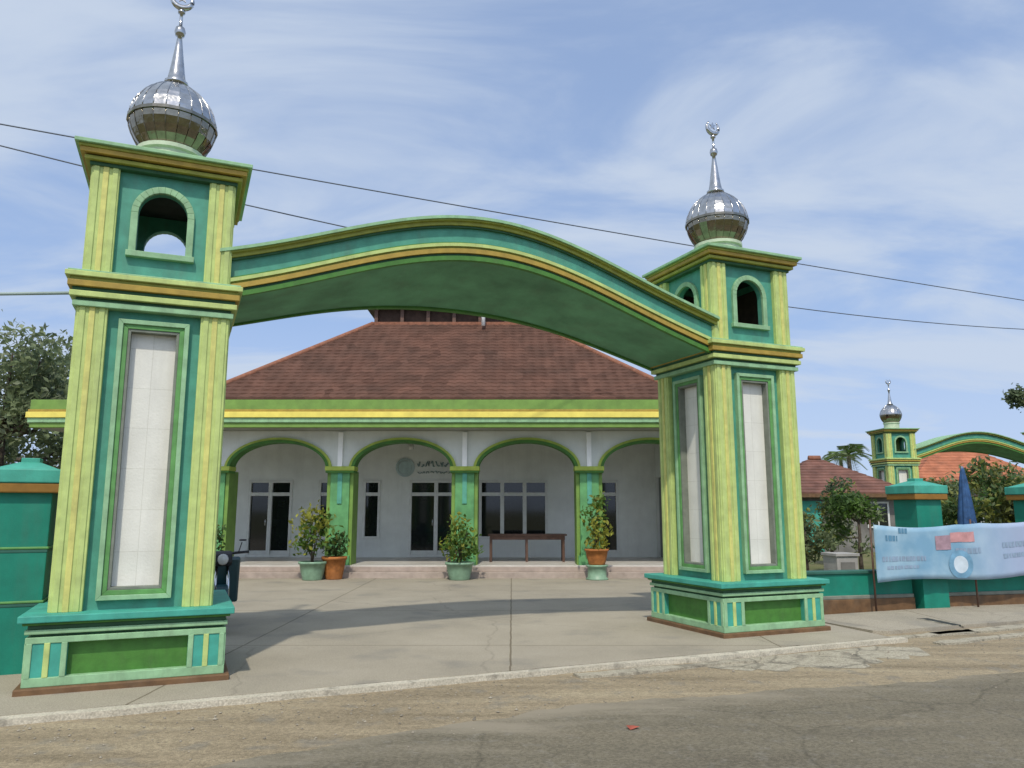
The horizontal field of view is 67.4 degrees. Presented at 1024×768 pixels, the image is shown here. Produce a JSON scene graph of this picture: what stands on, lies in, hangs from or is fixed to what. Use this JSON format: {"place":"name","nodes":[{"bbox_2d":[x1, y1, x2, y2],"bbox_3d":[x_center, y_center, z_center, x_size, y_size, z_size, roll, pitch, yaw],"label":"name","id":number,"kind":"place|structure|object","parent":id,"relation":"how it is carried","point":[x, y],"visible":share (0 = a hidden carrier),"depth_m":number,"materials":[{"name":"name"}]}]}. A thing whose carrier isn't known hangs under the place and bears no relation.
{"place":"outdoors","nodes":[
{"label":"outdoors","id":0,"kind":"place"},
{"bbox_2d":[0,578,891,715],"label":"courtyard","id":1,"kind":"structure","parent":0,"point":[288,634],"depth_m":9.90,"materials":[{"name":"concrete"}]},
{"bbox_2d":[0,458,60,674],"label":"boundary pier","id":2,"kind":"structure","parent":1,"relation":"on","point":[29,488],"depth_m":7.75,"materials":[{"name":"teal paint"}]},
{"bbox_2d":[216,524,226,550],"bbox_3d":[-7.021,3.838,17.902,0.704,1.411,0.696,0,-9,0],"label":"potted plant","id":3,"kind":"object","parent":1,"relation":"on","point":[220,539],"visible":0.13,"depth_m":17.98,"materials":[{"name":"green plant"}]},
{"bbox_2d":[214,539,248,601],"bbox_3d":[-4.127,2.780,10.773,0.716,1.206,1.921,4,-10,-24],"label":"motorcycle","id":4,"kind":"object","parent":1,"relation":"on","point":[227,570],"visible":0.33,"depth_m":10.37,"materials":[{"name":"plastic"}]},
{"bbox_2d":[288,499,343,580],"bbox_3d":[-4.622,3.616,17.881,1.111,1.843,0.932,8,-12,-40],"label":"potted plant","id":5,"kind":"object","parent":1,"relation":"on","point":[312,569],"visible":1,"depth_m":17.79,"materials":[{"name":"green plant"}]},
{"bbox_2d":[321,530,349,579],"bbox_3d":[-4.172,3.996,18.006,0.646,1.134,0.680,5,-11,-29],"label":"potted plant","id":6,"kind":"object","parent":1,"relation":"on","point":[334,567],"visible":0.98,"depth_m":17.88,"materials":[{"name":"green plant"}]},
{"bbox_2d":[25,309,663,577],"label":"mosque","id":7,"kind":"structure","parent":1,"relation":"on","point":[521,429],"depth_m":19.70,"materials":[{"name":"tile"}]},
{"bbox_2d":[245,480,292,556],"bbox_3d":[-6.910,3.825,21.873,1.260,2.160,0.192,0,-9,0],"label":"door","id":8,"kind":"structure","parent":7,"relation":"in","point":[269,510],"depth_m":21.90,"materials":[{"name":"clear glass"}]},
{"bbox_2d":[316,480,326,538],"bbox_3d":[-5.300,3.583,21.944,0.480,1.660,0.130,0,-9,0],"label":"window","id":9,"kind":"structure","parent":7,"relation":"in","point":[322,489],"depth_m":21.98,"materials":[{"name":"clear glass"}]},
{"bbox_2d":[362,480,380,538],"bbox_3d":[-4.010,3.583,21.944,0.500,1.660,0.130,0,-9,0],"label":"window","id":10,"kind":"structure","parent":7,"relation":"in","point":[371,488],"depth_m":21.94,"materials":[{"name":"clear glass"}]},
{"bbox_2d":[396,458,449,476],"bbox_3d":[-2.176,2.400,22.080,2.328,0.540,0.036,0,-9,0],"label":"wall sign","id":11,"kind":"object","parent":7,"relation":"attached to","point":[405,467],"visible":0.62,"depth_m":22.07,"materials":[{"name":"metal"}]},
{"bbox_2d":[408,480,451,556],"bbox_3d":[-2.170,3.825,21.873,1.540,2.160,0.192,0,-9,0],"label":"door","id":12,"kind":"structure","parent":7,"relation":"in","point":[429,500],"depth_m":21.92,"materials":[{"name":"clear glass"}]},
{"bbox_2d":[479,480,547,538],"bbox_3d":[0.040,3.583,21.944,1.960,1.660,0.130,0,-9,0],"label":"window","id":13,"kind":"structure","parent":7,"relation":"in","point":[505,506],"depth_m":21.96,"materials":[{"name":"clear glass"}]},
{"bbox_2d":[488,534,566,561],"bbox_3d":[0.400,4.275,20.073,2.040,0.700,0.620,0,-9,0],"label":"wooden table","id":14,"kind":"object","parent":7,"relation":"on","point":[527,537],"visible":1,"depth_m":19.82,"materials":[{"name":"brown wood"}]},
{"bbox_2d":[602,480,619,552],"bbox_3d":[2.720,3.771,21.914,0.640,2.040,0.130,0,-9,0],"label":"door","id":15,"kind":"structure","parent":7,"relation":"in","point":[610,487],"depth_m":21.94,"materials":[{"name":"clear glass"}]},
{"bbox_2d":[659,477,662,556],"bbox_3d":[4.180,3.676,21.210,0.040,2.200,0.850,0,-9,0],"label":"end door","id":16,"kind":"structure","parent":7,"relation":"in","point":[660,504],"depth_m":21.52,"materials":[{"name":"grey glass"}]},
{"bbox_2d":[12,0,830,696],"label":"entrance gate","id":17,"kind":"structure","parent":1,"relation":"on","point":[700,330],"depth_m":8.55,"materials":[{"name":"teal paint"}]},
{"bbox_2d":[0,291,68,295],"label":"overhead cable","id":18,"kind":"object","parent":17,"relation":"attached to","point":[35,293],"visible":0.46,"depth_m":8.15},
{"bbox_2d":[439,512,483,580],"bbox_3d":[-1.176,3.744,17.888,1.096,1.592,0.869,0,-9,0],"label":"potted plant","id":19,"kind":"object","parent":1,"relation":"on","point":[458,569],"visible":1,"depth_m":17.82,"materials":[{"name":"green plant"}]},
{"bbox_2d":[579,491,613,580],"bbox_3d":[1.966,3.508,18.020,0.859,2.101,0.748,0,-9,0],"label":"potted plant","id":20,"kind":"object","parent":1,"relation":"on","point":[596,555],"visible":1,"depth_m":17.88,"materials":[{"name":"green plant"}]},
{"bbox_2d":[0,626,1023,767],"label":"shoulder","id":21,"kind":"object","parent":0,"point":[129,745],"depth_m":6.45},
{"bbox_2d":[0,637,907,726],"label":"kerb strip","id":22,"kind":"object","parent":21,"relation":"on","point":[87,713],"visible":0.92,"depth_m":7.14,"materials":[{"name":"concrete"}]},
{"bbox_2d":[0,637,1023,761],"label":"gravel","id":23,"kind":"structure","parent":21,"relation":"on","point":[215,718],"depth_m":6.50,"materials":[{"name":"grey gravel"}]},
{"bbox_2d":[573,656,760,678],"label":"broken slab","id":24,"kind":"structure","parent":21,"relation":"on","point":[639,670],"depth_m":7.99,"materials":[{"name":"concrete"}]},
{"bbox_2d":[707,646,929,670],"bbox_3d":[3.587,3.077,8.565,3.100,0.001,0.939,4,-10,-23],"label":"apron patch","id":25,"kind":"object","parent":21,"relation":"on","point":[858,657],"visible":1,"depth_m":8.65,"materials":[{"name":"concrete"}]},
{"bbox_2d":[885,478,949,608],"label":"boundary pier","id":26,"kind":"structure","parent":21,"relation":"on","point":[917,502],"depth_m":12.96,"materials":[{"name":"teal paint"}]},
{"bbox_2d":[889,629,975,638],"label":"broken slab","id":27,"kind":"structure","parent":21,"relation":"on","point":[937,634],"depth_m":10.22,"materials":[{"name":"concrete"}]},
{"bbox_2d":[869,519,1023,610],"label":"banner","id":28,"kind":"object","parent":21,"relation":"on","point":[978,551],"visible":1,"depth_m":12.75,"materials":[{"name":"blue fabric"}]},
{"bbox_2d":[932,624,1023,633],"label":"broken slab","id":29,"kind":"structure","parent":21,"relation":"on","point":[999,628],"depth_m":10.68,"materials":[{"name":"concrete"}]},
{"bbox_2d":[933,633,1023,644],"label":"broken slab","id":30,"kind":"structure","parent":21,"relation":"on","point":[959,641],"depth_m":9.83,"materials":[{"name":"concrete"}]},
{"bbox_2d":[948,575,1023,606],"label":"wall","id":31,"kind":"structure","parent":21,"relation":"on","point":[1001,591],"depth_m":13.16,"materials":[{"name":"teal paint"}]},
{"bbox_2d":[1004,483,1023,522],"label":"boundary pier","id":32,"kind":"structure","parent":21,"relation":"on","point":[1015,493],"depth_m":13.94,"materials":[{"name":"teal paint"}]},
{"bbox_2d":[0,123,1023,300],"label":"overhead cable","id":33,"kind":"object","parent":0,"point":[517,215],"visible":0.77,"depth_m":16.04,"materials":[{"name":"black rubber"}]},
{"bbox_2d":[0,145,1023,329],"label":"overhead cable","id":34,"kind":"object","parent":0,"point":[345,226],"visible":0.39,"depth_m":14.95,"materials":[{"name":"black rubber"}]},
{"bbox_2d":[0,0,1023,476],"label":"sky","id":35,"kind":"structure","parent":0,"point":[881,138],"materials":[{"name":"blue"}]},
{"bbox_2d":[206,672,1023,767],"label":"road","id":36,"kind":"structure","parent":0,"point":[973,721],"depth_m":5.68,"materials":[{"name":"grey asphalt"}]},
{"bbox_2d":[626,725,639,729],"bbox_3d":[0.921,2.613,5.858,0.095,0.020,0.065,5,-11,-28],"label":"paper scrap","id":37,"kind":"object","parent":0,"point":[630,727],"visible":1,"depth_m":5.84,"materials":[{"name":"paper"}]},
{"bbox_2d":[809,552,875,570],"bbox_3d":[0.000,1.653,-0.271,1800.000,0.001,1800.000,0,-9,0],"label":"ground","id":38,"kind":"structure","parent":0,"point":[819,564],"depth_m":24.26,"materials":[{"name":"green plant"}]},
{"bbox_2d":[1,406,62,468],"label":"broad tree","id":39,"kind":"object","parent":38,"relation":"on","point":[18,459],"visible":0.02,"depth_m":31.11,"materials":[{"name":"green plant"}]},
{"bbox_2d":[0,309,72,468],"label":"broad tree","id":40,"kind":"object","parent":38,"relation":"on","point":[36,377],"visible":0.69,"depth_m":24.53,"materials":[{"name":"green plant"}]},
{"bbox_2d":[803,507,843,570],"bbox_3d":[7.470,3.956,19.044,1.010,1.852,1.506,9,-13,-43],"label":"shrub","id":41,"kind":"object","parent":38,"relation":"on","point":[816,546],"visible":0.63,"depth_m":18.94,"materials":[{"name":"green plant"}]},
{"bbox_2d":[809,476,860,551],"bbox_3d":[10.110,4.286,23.957,1.584,2.788,1.985,0,-9,0],"label":"shrub","id":42,"kind":"object","parent":38,"relation":"on","point":[823,513],"visible":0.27,"depth_m":23.67,"materials":[{"name":"green plant"}]},
{"bbox_2d":[821,552,859,569],"bbox_3d":[7.100,4.015,16.569,0.560,0.730,0.560,2,-9,-11],"label":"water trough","id":43,"kind":"object","parent":38,"relation":"on","point":[840,561],"visible":0.6,"depth_m":16.38,"materials":[{"name":"concrete"}]},
{"bbox_2d":[822,450,866,469],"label":"palm tree","id":44,"kind":"object","parent":38,"relation":"on","point":[838,460],"visible":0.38,"depth_m":45.57,"materials":[{"name":"green plant"}]},
{"bbox_2d":[821,444,871,471],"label":"palm tree","id":45,"kind":"object","parent":38,"relation":"on","point":[857,448],"visible":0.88,"depth_m":40.77,"materials":[{"name":"green plant"}]},
{"bbox_2d":[819,486,886,569],"bbox_3d":[9.022,3.893,20.394,1.745,2.412,1.661,0,-9,0],"label":"shrub","id":46,"kind":"object","parent":38,"relation":"on","point":[853,504],"visible":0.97,"depth_m":20.19,"materials":[{"name":"green plant"}]},
{"bbox_2d":[806,569,915,614],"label":"wall","id":47,"kind":"structure","parent":38,"relation":"on","point":[848,591],"depth_m":12.60,"materials":[{"name":"teal paint"}]},
{"bbox_2d":[957,466,976,524],"bbox_3d":[9.450,3.003,15.924,0.480,2.580,0.480,0,-9,0],"label":"parasol","id":48,"kind":"object","parent":38,"relation":"on","point":[966,512],"visible":0.57,"depth_m":15.95,"materials":[{"name":"blue fabric"}]},
{"bbox_2d":[923,461,1023,524],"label":"shrub","id":49,"kind":"object","parent":38,"relation":"on","point":[952,488],"visible":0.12,"depth_m":24.70,"materials":[{"name":"green plant"}]},
{"bbox_2d":[941,455,1023,525],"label":"shrub","id":50,"kind":"object","parent":38,"relation":"on","point":[995,505],"visible":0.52,"depth_m":18.63,"materials":[{"name":"green plant"}]},
{"bbox_2d":[1001,383,1023,412],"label":"broad tree","id":51,"kind":"object","parent":38,"relation":"on","point":[1012,396],"visible":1,"depth_m":31.25,"materials":[{"name":"green plant"}]},
{"bbox_2d":[800,456,894,551],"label":"village house","id":52,"kind":"structure","parent":0,"point":[816,472],"depth_m":30.95,"materials":[{"name":"red tile"}]},
{"bbox_2d":[802,501,824,551],"bbox_3d":[11.950,5.694,30.752,1.000,2.000,0.056,0,-9,0],"label":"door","id":53,"kind":"structure","parent":52,"relation":"in","point":[805,504],"depth_m":30.83,"materials":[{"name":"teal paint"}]},
{"bbox_2d":[867,502,890,527],"bbox_3d":[14.700,5.251,30.831,0.900,1.040,0.049,0,-9,0],"label":"window","id":54,"kind":"structure","parent":52,"relation":"in","point":[884,504],"depth_m":30.84,"materials":[{"name":"clear glass"}]},
{"bbox_2d":[824,604,1023,634],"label":"pavement","id":55,"kind":"structure","parent":0,"point":[891,622],"depth_m":11.49,"materials":[{"name":"concrete"}]},
{"bbox_2d":[920,618,960,625],"bbox_3d":[6.205,3.457,11.148,0.140,0.020,0.689,1,-9,-9],"label":"drain channel","id":56,"kind":"object","parent":55,"relation":"on","point":[939,621],"visible":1,"depth_m":11.14,"materials":[{"name":"paint"}]},
{"bbox_2d":[917,618,963,625],"bbox_3d":[6.205,3.457,11.148,0.220,0.020,0.689,1,-9,-9],"label":"drain edge","id":57,"kind":"object","parent":55,"relation":"on","point":[938,622],"visible":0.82,"depth_m":11.14,"materials":[{"name":"concrete"}]},
{"bbox_2d":[866,381,1023,484],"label":"entrance gate","id":58,"kind":"structure","parent":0,"point":[893,460],"depth_m":34.90,"materials":[{"name":"teal paint"}]},
{"bbox_2d":[918,452,1023,523],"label":"village house","id":59,"kind":"structure","parent":0,"point":[938,465],"depth_m":44.71,"materials":[{"name":"orange tile"}]}
]}

